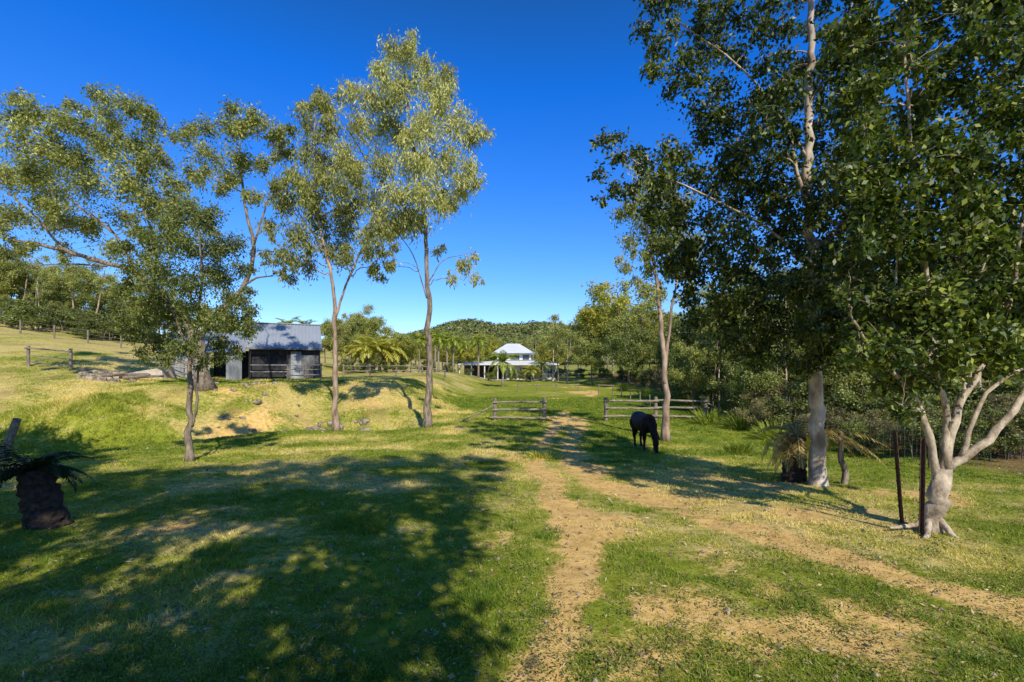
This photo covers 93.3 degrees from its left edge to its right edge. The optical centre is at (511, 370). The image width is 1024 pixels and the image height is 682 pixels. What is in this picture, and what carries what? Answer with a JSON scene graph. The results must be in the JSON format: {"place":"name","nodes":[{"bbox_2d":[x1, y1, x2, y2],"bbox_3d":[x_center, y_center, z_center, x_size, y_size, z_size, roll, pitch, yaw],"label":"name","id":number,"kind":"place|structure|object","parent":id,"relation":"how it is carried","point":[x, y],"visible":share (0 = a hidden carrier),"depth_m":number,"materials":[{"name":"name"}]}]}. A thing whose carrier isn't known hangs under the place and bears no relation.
{"place":"outdoors","nodes":[
{"label":"outdoors","id":0,"kind":"place"},
{"bbox_2d":[0,322,1023,681],"bbox_3d":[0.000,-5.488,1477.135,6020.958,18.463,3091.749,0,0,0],"label":"ground","id":1,"kind":"structure","parent":0,"point":[12,340],"depth_m":6.18,"materials":[{"name":"soil"}]},
{"bbox_2d":[0,418,20,458],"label":"leaning post","id":2,"kind":"object","parent":1,"relation":"on","point":[9,439],"visible":0.78,"depth_m":14.93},
{"bbox_2d":[0,266,33,295],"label":"tree","id":3,"kind":"object","parent":1,"relation":"on","point":[4,288],"visible":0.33,"depth_m":60.12,"materials":[{"name":"green plant"}]},
{"bbox_2d":[0,244,51,322],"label":"gum tree","id":4,"kind":"object","parent":1,"relation":"on","point":[24,269],"visible":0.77,"depth_m":59.73,"materials":[{"name":"green plant"}]},
{"bbox_2d":[0,298,77,330],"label":"shrub","id":5,"kind":"object","parent":1,"relation":"on","point":[27,308],"visible":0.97,"depth_m":50.90,"materials":[{"name":"green plant"}]},
{"bbox_2d":[24,268,53,328],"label":"gum tree","id":6,"kind":"object","parent":1,"relation":"on","point":[42,293],"visible":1,"depth_m":54.86,"materials":[{"name":"green plant"}]},
{"bbox_2d":[23,307,63,328],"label":"shrub","id":7,"kind":"object","parent":1,"relation":"on","point":[47,316],"visible":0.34,"depth_m":55.95,"materials":[{"name":"green plant"}]},
{"bbox_2d":[0,440,96,529],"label":"cycad","id":8,"kind":"object","parent":1,"relation":"on","point":[40,493],"visible":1,"depth_m":6.77,"materials":[{"name":"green plant"}]},
{"bbox_2d":[24,346,72,369],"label":"timber gate","id":9,"kind":"structure","parent":1,"relation":"on","point":[28,355],"depth_m":33.94,"materials":[{"name":"wood"}]},
{"bbox_2d":[19,278,89,325],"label":"tree","id":10,"kind":"object","parent":1,"relation":"on","point":[79,299],"visible":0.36,"depth_m":64.83,"materials":[{"name":"green plant"}]},
{"bbox_2d":[45,309,87,334],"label":"shrub","id":11,"kind":"object","parent":1,"relation":"on","point":[62,314],"visible":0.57,"depth_m":53.95,"materials":[{"name":"green plant"}]},
{"bbox_2d":[43,249,97,307],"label":"gum tree","id":12,"kind":"object","parent":1,"relation":"on","point":[56,282],"visible":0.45,"depth_m":58.92,"materials":[{"name":"green plant"}]},
{"bbox_2d":[0,318,154,348],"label":"wire fence","id":13,"kind":"object","parent":1,"relation":"on","point":[121,346],"visible":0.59,"depth_m":46.54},
{"bbox_2d":[63,318,118,340],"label":"shrub","id":14,"kind":"object","parent":1,"relation":"on","point":[93,334],"visible":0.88,"depth_m":51.14,"materials":[{"name":"green plant"}]},
{"bbox_2d":[60,254,125,318],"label":"gum tree","id":15,"kind":"object","parent":1,"relation":"on","point":[87,281],"visible":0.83,"depth_m":55.53,"materials":[{"name":"green plant"}]},
{"bbox_2d":[74,312,136,340],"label":"shrub","id":16,"kind":"object","parent":1,"relation":"on","point":[100,317],"visible":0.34,"depth_m":54.36,"materials":[{"name":"green plant"}]},
{"bbox_2d":[85,288,140,315],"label":"tree","id":17,"kind":"object","parent":1,"relation":"on","point":[94,301],"visible":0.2,"depth_m":61.39,"materials":[{"name":"green plant"}]},
{"bbox_2d":[113,368,173,378],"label":"concrete ramp","id":18,"kind":"structure","parent":1,"relation":"on","point":[158,371],"depth_m":32.55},
{"bbox_2d":[0,79,298,391],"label":"gum tree","id":19,"kind":"object","parent":1,"relation":"on","point":[58,155],"visible":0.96,"depth_m":24.91,"materials":[{"name":"green plant"}]},
{"bbox_2d":[102,191,262,461],"bbox_3d":[-9.822,-1.224,14.430,4.950,8.248,3.451,0,0,34],"label":"tree","id":20,"kind":"object","parent":1,"relation":"on","point":[217,276],"visible":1,"depth_m":14.10,"materials":[{"name":"green plant"}]},
{"bbox_2d":[158,322,322,379],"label":"corrugated shed","id":21,"kind":"structure","parent":1,"relation":"on","point":[274,350],"depth_m":36.95,"materials":[{"name":"metal"}]},
{"bbox_2d":[291,352,300,378],"bbox_3d":[-16.532,-0.385,37.037,0.732,2.070,0.100,0,0,-24],"label":"door","id":22,"kind":"structure","parent":21,"relation":"in","point":[295,356],"depth_m":37.01,"materials":[{"name":"metal"}]},
{"bbox_2d":[252,84,401,430],"bbox_3d":[-8.871,-5.348,23.069,7.358,16.782,5.140,0,0,0],"label":"gum tree","id":23,"kind":"object","parent":1,"relation":"on","point":[309,198],"visible":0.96,"depth_m":22.74,"materials":[{"name":"green plant"}]},
{"bbox_2d":[320,315,360,365],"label":"tree","id":24,"kind":"object","parent":1,"relation":"on","point":[350,327],"visible":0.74,"depth_m":61.43,"materials":[{"name":"green plant"}]},
{"bbox_2d":[338,358,360,373],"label":"shrub","id":25,"kind":"object","parent":1,"relation":"on","point":[344,362],"visible":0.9,"depth_m":53.48,"materials":[{"name":"green plant"}]},
{"bbox_2d":[338,344,363,372],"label":"palm tree","id":26,"kind":"object","parent":1,"relation":"on","point":[346,352],"visible":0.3,"depth_m":59.61,"materials":[{"name":"green plant"}]},
{"bbox_2d":[338,311,383,370],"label":"tree","id":27,"kind":"object","parent":1,"relation":"on","point":[372,326],"visible":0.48,"depth_m":69.18,"materials":[{"name":"green plant"}]},
{"bbox_2d":[355,357,380,372],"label":"shrub","id":28,"kind":"object","parent":1,"relation":"on","point":[372,362],"visible":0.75,"depth_m":57.94,"materials":[{"name":"green plant"}]},
{"bbox_2d":[347,337,389,372],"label":"palm tree","id":29,"kind":"object","parent":1,"relation":"on","point":[367,348],"visible":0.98,"depth_m":57.51,"materials":[{"name":"green plant"}]},
{"bbox_2d":[354,304,387,334],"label":"gum tree","id":30,"kind":"object","parent":1,"relation":"on","point":[367,312],"visible":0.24,"depth_m":84.32,"materials":[{"name":"green plant"}]},
{"bbox_2d":[356,325,395,339],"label":"tree","id":31,"kind":"object","parent":1,"relation":"on","point":[386,329],"visible":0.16,"depth_m":77.67,"materials":[{"name":"green plant"}]},
{"bbox_2d":[360,336,400,371],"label":"palm tree","id":32,"kind":"object","parent":1,"relation":"on","point":[385,348],"visible":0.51,"depth_m":61.17,"materials":[{"name":"green plant"}]},
{"bbox_2d":[342,364,445,380],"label":"timber fence","id":33,"kind":"object","parent":1,"relation":"on","point":[370,370],"visible":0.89,"depth_m":45.81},
{"bbox_2d":[293,27,496,427],"bbox_3d":[-5.766,-7.774,24.135,9.518,21.557,6.692,0,0,25],"label":"gum tree","id":34,"kind":"object","parent":1,"relation":"on","point":[409,219],"visible":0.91,"depth_m":23.33,"materials":[{"name":"green plant"}]},
{"bbox_2d":[381,341,412,371],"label":"palm tree","id":35,"kind":"object","parent":1,"relation":"on","point":[398,347],"visible":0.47,"depth_m":64.94,"materials":[{"name":"green plant"}]},
{"bbox_2d":[386,331,423,371],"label":"tree","id":36,"kind":"object","parent":1,"relation":"on","point":[414,344],"visible":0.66,"depth_m":67.15,"materials":[{"name":"green plant"}]},
{"bbox_2d":[426,332,449,371],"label":"palm tree","id":37,"kind":"object","parent":1,"relation":"on","point":[438,340],"visible":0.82,"depth_m":65.95,"materials":[{"name":"green plant"}]},
{"bbox_2d":[423,342,460,371],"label":"tree","id":38,"kind":"object","parent":1,"relation":"on","point":[442,354],"visible":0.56,"depth_m":94.72,"materials":[{"name":"green plant"}]},
{"bbox_2d":[445,333,464,372],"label":"palm tree","id":39,"kind":"object","parent":1,"relation":"on","point":[452,340],"visible":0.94,"depth_m":71.79,"materials":[{"name":"green plant"}]},
{"bbox_2d":[458,343,485,362],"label":"tree","id":40,"kind":"object","parent":1,"relation":"on","point":[468,355],"visible":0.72,"depth_m":95.98,"materials":[{"name":"green plant"}]},
{"bbox_2d":[466,333,491,377],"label":"palm tree","id":41,"kind":"object","parent":1,"relation":"on","point":[479,342],"visible":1,"depth_m":79.87,"materials":[{"name":"green plant"}]},
{"bbox_2d":[464,332,501,357],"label":"tree","id":42,"kind":"object","parent":1,"relation":"on","point":[493,343],"visible":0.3,"depth_m":108.50,"materials":[{"name":"green plant"}]},
{"bbox_2d":[485,350,522,386],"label":"palm tree","id":43,"kind":"object","parent":1,"relation":"on","point":[501,359],"visible":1,"depth_m":59.50,"materials":[{"name":"green plant"}]},
{"bbox_2d":[463,397,546,420],"bbox_3d":[-0.386,2.223,25.896,4.505,1.568,0.504,0,0,-4],"label":"timber fence","id":44,"kind":"object","parent":1,"relation":"on","point":[495,409],"visible":0.91,"depth_m":25.84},
{"bbox_2d":[458,344,558,378],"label":"white house","id":45,"kind":"structure","parent":1,"relation":"on","point":[525,358],"depth_m":86.00,"materials":[{"name":"paint"}]},
{"bbox_2d":[0,351,1023,681],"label":"grass","id":46,"kind":"structure","parent":1,"relation":"on","point":[218,553],"depth_m":6.41,"materials":[{"name":"plant"}]},
{"bbox_2d":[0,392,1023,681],"bbox_3d":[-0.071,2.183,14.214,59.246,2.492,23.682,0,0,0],"label":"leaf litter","id":47,"kind":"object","parent":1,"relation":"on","point":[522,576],"visible":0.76,"depth_m":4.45,"materials":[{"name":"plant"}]},
{"bbox_2d":[0,469,1023,681],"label":"weeds","id":48,"kind":"object","parent":1,"relation":"on","point":[616,661],"visible":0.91,"depth_m":3.83,"materials":[{"name":"green plant"}]},
{"bbox_2d":[1,384,1023,681],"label":"pebbles","id":49,"kind":"object","parent":1,"relation":"on","point":[641,654],"visible":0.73,"depth_m":5.04,"materials":[{"name":"stone"}]},
{"bbox_2d":[521,449,565,460],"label":"grass tussock","id":50,"kind":"object","parent":1,"relation":"on","point":[540,454],"depth_m":15.38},
{"bbox_2d":[531,342,567,363],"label":"tree","id":51,"kind":"object","parent":1,"relation":"on","point":[545,356],"visible":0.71,"depth_m":96.99,"materials":[{"name":"green plant"}]},
{"bbox_2d":[540,314,566,380],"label":"gum tree","id":52,"kind":"object","parent":1,"relation":"on","point":[553,346],"visible":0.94,"depth_m":77.71,"materials":[{"name":"green plant"}]},
{"bbox_2d":[542,322,580,368],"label":"tree","id":53,"kind":"object","parent":1,"relation":"on","point":[553,326],"visible":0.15,"depth_m":119.71,"materials":[{"name":"green plant"}]},
{"bbox_2d":[559,333,575,382],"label":"gum tree","id":54,"kind":"object","parent":1,"relation":"on","point":[570,356],"visible":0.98,"depth_m":69.92,"materials":[{"name":"green plant"}]},
{"bbox_2d":[558,327,585,368],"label":"tree","id":55,"kind":"object","parent":1,"relation":"on","point":[568,332],"visible":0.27,"depth_m":99.03,"materials":[{"name":"green plant"}]},
{"bbox_2d":[566,300,615,378],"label":"tree","id":56,"kind":"object","parent":1,"relation":"on","point":[583,332],"visible":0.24,"depth_m":79.06,"materials":[{"name":"green plant"}]},
{"bbox_2d":[571,336,612,384],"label":"tree","id":57,"kind":"object","parent":1,"relation":"on","point":[588,358],"visible":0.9,"depth_m":65.52,"materials":[{"name":"green plant"}]},
{"bbox_2d":[571,277,666,372],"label":"tree","id":58,"kind":"object","parent":1,"relation":"on","point":[595,317],"visible":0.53,"depth_m":69.17,"materials":[{"name":"green plant"}]},
{"bbox_2d":[596,323,656,385],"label":"tree","id":59,"kind":"object","parent":1,"relation":"on","point":[627,354],"visible":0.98,"depth_m":56.32,"materials":[{"name":"green plant"}]},
{"bbox_2d":[601,299,675,382],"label":"tree","id":60,"kind":"object","parent":1,"relation":"on","point":[632,317],"visible":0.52,"depth_m":60.60,"materials":[{"name":"green plant"}]},
{"bbox_2d":[629,411,659,452],"bbox_3d":[4.873,2.237,17.695,0.707,1.396,2.163,0,0,-7],"label":"horse","id":61,"kind":"object","parent":1,"relation":"on","point":[643,423],"visible":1,"depth_m":17.30},
{"bbox_2d":[636,368,658,385],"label":"shrub","id":62,"kind":"object","parent":1,"relation":"on","point":[646,374],"visible":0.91,"depth_m":51.67,"materials":[{"name":"green plant"}]},
{"bbox_2d":[605,158,708,440],"bbox_3d":[6.074,-2.952,19.899,4.384,12.015,3.380,0,0,0],"label":"gum tree","id":63,"kind":"object","parent":1,"relation":"on","point":[659,294],"visible":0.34,"depth_m":19.93,"materials":[{"name":"green plant"}]},
{"bbox_2d":[649,329,683,370],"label":"tree","id":64,"kind":"object","parent":1,"relation":"on","point":[658,357],"visible":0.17,"depth_m":51.49,"materials":[{"name":"green plant"}]},
{"bbox_2d":[604,397,737,420],"bbox_3d":[8.493,2.220,26.010,7.112,1.593,0.833,0,0,4],"label":"timber fence","id":65,"kind":"object","parent":1,"relation":"on","point":[656,400],"visible":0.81,"depth_m":25.93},
{"bbox_2d":[657,305,705,369],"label":"tree","id":66,"kind":"object","parent":1,"relation":"on","point":[679,365],"visible":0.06,"depth_m":44.23,"materials":[{"name":"green plant"}]},
{"bbox_2d":[668,380,710,404],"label":"shrub","id":67,"kind":"object","parent":1,"relation":"on","point":[679,394],"visible":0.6,"depth_m":33.51,"materials":[{"name":"green plant"}]},
{"bbox_2d":[659,338,727,412],"bbox_3d":[11.327,0.435,30.079,3.673,4.822,3.540,0,0,-10],"label":"tree","id":68,"kind":"object","parent":1,"relation":"on","point":[687,373],"visible":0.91,"depth_m":29.55,"materials":[{"name":"green plant"}]},
{"bbox_2d":[651,310,737,394],"bbox_3d":[13.994,-1.240,36.108,6.456,7.757,6.951,0,0,-27],"label":"tree","id":69,"kind":"object","parent":1,"relation":"on","point":[674,337],"visible":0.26,"depth_m":35.82,"materials":[{"name":"green plant"}]},
{"bbox_2d":[680,408,735,424],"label":"grass tussock","id":70,"kind":"object","parent":1,"relation":"on","point":[702,418],"depth_m":24.38,"materials":[{"name":"green plant"}]},
{"bbox_2d":[690,384,726,410],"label":"shrub","id":71,"kind":"object","parent":1,"relation":"on","point":[706,393],"visible":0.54,"depth_m":30.03,"materials":[{"name":"green plant"}]},
{"bbox_2d":[694,308,735,410],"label":"gum tree","id":72,"kind":"object","parent":1,"relation":"on","point":[706,343],"visible":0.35,"depth_m":29.77,"materials":[{"name":"green plant"}]},
{"bbox_2d":[704,377,758,416],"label":"shrub","id":73,"kind":"object","parent":1,"relation":"on","point":[721,385],"visible":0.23,"depth_m":26.71,"materials":[{"name":"green plant"}]},
{"bbox_2d":[712,409,761,429],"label":"grass tussock","id":74,"kind":"object","parent":1,"relation":"on","point":[741,423],"depth_m":22.83,"materials":[{"name":"green plant"}]},
{"bbox_2d":[715,441,763,453],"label":"grass tussock","id":75,"kind":"object","parent":1,"relation":"on","point":[740,447],"depth_m":16.88,"materials":[{"name":"green plant"}]},
{"bbox_2d":[586,0,908,487],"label":"gum tree","id":76,"kind":"object","parent":1,"relation":"on","point":[818,337],"visible":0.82,"depth_m":10.19,"materials":[{"name":"green plant"}]},
{"bbox_2d":[717,348,790,418],"bbox_3d":[12.206,0.798,24.165,3.723,4.244,3.458,0,0,-36],"label":"tree","id":77,"kind":"object","parent":1,"relation":"on","point":[746,383],"visible":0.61,"depth_m":23.49,"materials":[{"name":"green plant"}]},
{"bbox_2d":[731,399,781,429],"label":"dry shrub","id":78,"kind":"object","parent":1,"relation":"on","point":[757,409],"visible":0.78,"depth_m":21.90,"materials":[{"name":"green plant"}]},
{"bbox_2d":[735,380,804,425],"bbox_3d":[12.315,1.722,22.949,3.216,2.602,3.465,0,0,41],"label":"dry shrub","id":79,"kind":"object","parent":1,"relation":"on","point":[767,397],"visible":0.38,"depth_m":22.72,"materials":[{"name":"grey plant"}]},
{"bbox_2d":[741,419,799,439],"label":"grass tussock","id":80,"kind":"object","parent":1,"relation":"on","point":[771,431],"depth_m":20.00,"materials":[{"name":"green plant"}]},
{"bbox_2d":[763,274,801,397],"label":"gum tree","id":81,"kind":"object","parent":1,"relation":"on","point":[785,346],"visible":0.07,"depth_m":23.80,"materials":[{"name":"green plant"}]},
{"bbox_2d":[758,395,807,427],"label":"shrub","id":82,"kind":"object","parent":1,"relation":"on","point":[792,407],"visible":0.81,"depth_m":21.01,"materials":[{"name":"green plant"}]},
{"bbox_2d":[770,336,828,416],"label":"tree","id":83,"kind":"object","parent":1,"relation":"on","point":[789,374],"visible":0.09,"depth_m":24.75,"materials":[{"name":"green plant"}]},
{"bbox_2d":[785,376,856,411],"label":"shrub","id":84,"kind":"object","parent":1,"relation":"on","point":[801,388],"visible":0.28,"depth_m":21.54,"materials":[{"name":"green plant"}]},
{"bbox_2d":[755,413,890,482],"bbox_3d":[6.796,1.830,11.130,2.485,1.626,2.419,0,0,0],"label":"cycad","id":85,"kind":"object","parent":1,"relation":"on","point":[791,450],"visible":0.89,"depth_m":10.79,"materials":[{"name":"green plant"}]},
{"bbox_2d":[793,404,859,440],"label":"dry shrub","id":86,"kind":"object","parent":1,"relation":"on","point":[833,414],"visible":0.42,"depth_m":18.70,"materials":[{"name":"green plant"}]},
{"bbox_2d":[803,392,853,429],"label":"shrub","id":87,"kind":"object","parent":1,"relation":"on","point":[833,404],"visible":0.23,"depth_m":19.59,"materials":[{"name":"green plant"}]},
{"bbox_2d":[838,431,848,483],"bbox_3d":[7.259,1.964,10.604,0.227,1.268,0.153,0,0,0],"label":"trunk","id":88,"kind":"object","parent":1,"relation":"on","point":[845,471],"visible":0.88,"depth_m":10.56,"materials":[{"name":"grey plant"}]},
{"bbox_2d":[801,346,892,398],"bbox_3d":[14.557,0.599,21.104,3.399,4.356,3.526,0,0,18],"label":"tree","id":89,"kind":"object","parent":1,"relation":"on","point":[850,379],"visible":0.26,"depth_m":20.38,"materials":[{"name":"green plant"}]},
{"bbox_2d":[830,418,879,453],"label":"shrub","id":90,"kind":"object","parent":1,"relation":"on","point":[853,428],"visible":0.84,"depth_m":16.26,"materials":[{"name":"green plant"}]},
{"bbox_2d":[829,384,894,436],"bbox_3d":[13.935,1.754,19.038,2.705,2.559,2.890,0,0,24],"label":"shrub","id":91,"kind":"object","parent":1,"relation":"on","point":[844,395],"visible":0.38,"depth_m":18.66,"materials":[{"name":"green plant"}]},
{"bbox_2d":[733,401,1023,475],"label":"wire fence","id":92,"kind":"object","parent":1,"relation":"on","point":[912,443],"visible":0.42,"depth_m":14.39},
{"bbox_2d":[845,406,914,448],"bbox_3d":[12.829,2.076,16.939,2.356,1.769,2.187,0,0,-32],"label":"dry shrub","id":93,"kind":"object","parent":1,"relation":"on","point":[871,414],"visible":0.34,"depth_m":16.93,"materials":[{"name":"green plant"}]},
{"bbox_2d":[892,431,903,524],"bbox_3d":[5.508,1.633,6.880,0.157,1.548,0.060,0,0,0],"label":"steel post","id":94,"kind":"object","parent":1,"relation":"on","point":[898,478],"visible":0.91,"depth_m":6.88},
{"bbox_2d":[868,416,940,454],"bbox_3d":[12.353,2.123,15.422,2.079,1.561,1.930,0,0,-10],"label":"dry shrub","id":95,"kind":"object","parent":1,"relation":"on","point":[902,433],"visible":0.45,"depth_m":15.39,"materials":[{"name":"green plant"}]},
{"bbox_2d":[858,389,953,441],"bbox_3d":[14.387,1.733,17.681,2.638,2.461,2.818,0,0,-25],"label":"shrub","id":96,"kind":"object","parent":1,"relation":"on","point":[925,396],"visible":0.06,"depth_m":16.89,"materials":[{"name":"green plant"}]},
{"bbox_2d":[803,0,1023,539],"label":"fig tree","id":97,"kind":"object","parent":1,"relation":"on","point":[979,222],"visible":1,"depth_m":6.30,"materials":[{"name":"green plant"}]},
{"bbox_2d":[874,416,959,457],"bbox_3d":[12.222,2.091,14.628,1.832,1.476,1.957,0,0,-27],"label":"shrub","id":98,"kind":"object","parent":1,"relation":"on","point":[910,427],"visible":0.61,"depth_m":14.50,"materials":[{"name":"green plant"}]},
{"bbox_2d":[918,438,925,535],"bbox_3d":[5.379,1.628,6.330,0.084,1.477,0.060,0,0,0],"label":"steel post","id":99,"kind":"object","parent":1,"relation":"on","point":[922,481],"visible":0.91,"depth_m":6.34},
{"bbox_2d":[929,395,989,438],"bbox_3d":[14.996,1.792,16.611,2.012,1.969,1.884,0,0,-9],"label":"shrub","id":100,"kind":"object","parent":1,"relation":"on","point":[952,402],"visible":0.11,"depth_m":16.20,"materials":[{"name":"green plant"}]},
{"bbox_2d":[928,407,1017,459],"bbox_3d":[13.167,1.895,13.850,1.908,1.673,2.038,0,0,-45],"label":"shrub","id":101,"kind":"object","parent":1,"relation":"on","point":[966,417],"visible":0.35,"depth_m":13.68,"materials":[{"name":"green plant"}]},
{"bbox_2d":[927,378,1023,430],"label":"shrub","id":102,"kind":"object","parent":1,"relation":"on","point":[972,396],"visible":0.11,"depth_m":16.80,"materials":[{"name":"green plant"}]},
{"bbox_2d":[954,376,1023,431],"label":"shrub","id":103,"kind":"object","parent":1,"relation":"on","point":[1014,387],"visible":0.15,"depth_m":16.04,"materials":[{"name":"green plant"}]},
{"bbox_2d":[958,406,1023,459],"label":"shrub","id":104,"kind":"object","parent":1,"relation":"on","point":[1020,439],"visible":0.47,"depth_m":13.49,"materials":[{"name":"green plant"}]},
{"bbox_2d":[971,390,1022,433],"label":"dry shrub","id":105,"kind":"object","parent":1,"relation":"on","point":[996,400],"visible":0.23,"depth_m":15.26,"materials":[{"name":"green plant"}]},
{"bbox_2d":[979,395,1023,444],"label":"dry shrub","id":106,"kind":"object","parent":1,"relation":"on","point":[1010,426],"visible":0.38,"depth_m":13.61,"materials":[{"name":"green plant"}]},
{"bbox_2d":[0,0,1023,340],"label":"sky","id":107,"kind":"structure","parent":0,"point":[546,76],"materials":[{"name":"blue"}]},
{"bbox_2d":[425,327,740,365],"bbox_3d":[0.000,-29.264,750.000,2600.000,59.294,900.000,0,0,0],"label":"hills","id":108,"kind":"structure","parent":0,"point":[526,333],"depth_m":552.37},
{"bbox_2d":[322,318,673,364],"bbox_3d":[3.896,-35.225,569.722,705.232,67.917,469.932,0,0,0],"label":"hill forest","id":109,"kind":"object","parent":108,"relation":"on","point":[465,326],"visible":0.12,"depth_m":560.88,"materials":[{"name":"plant"}]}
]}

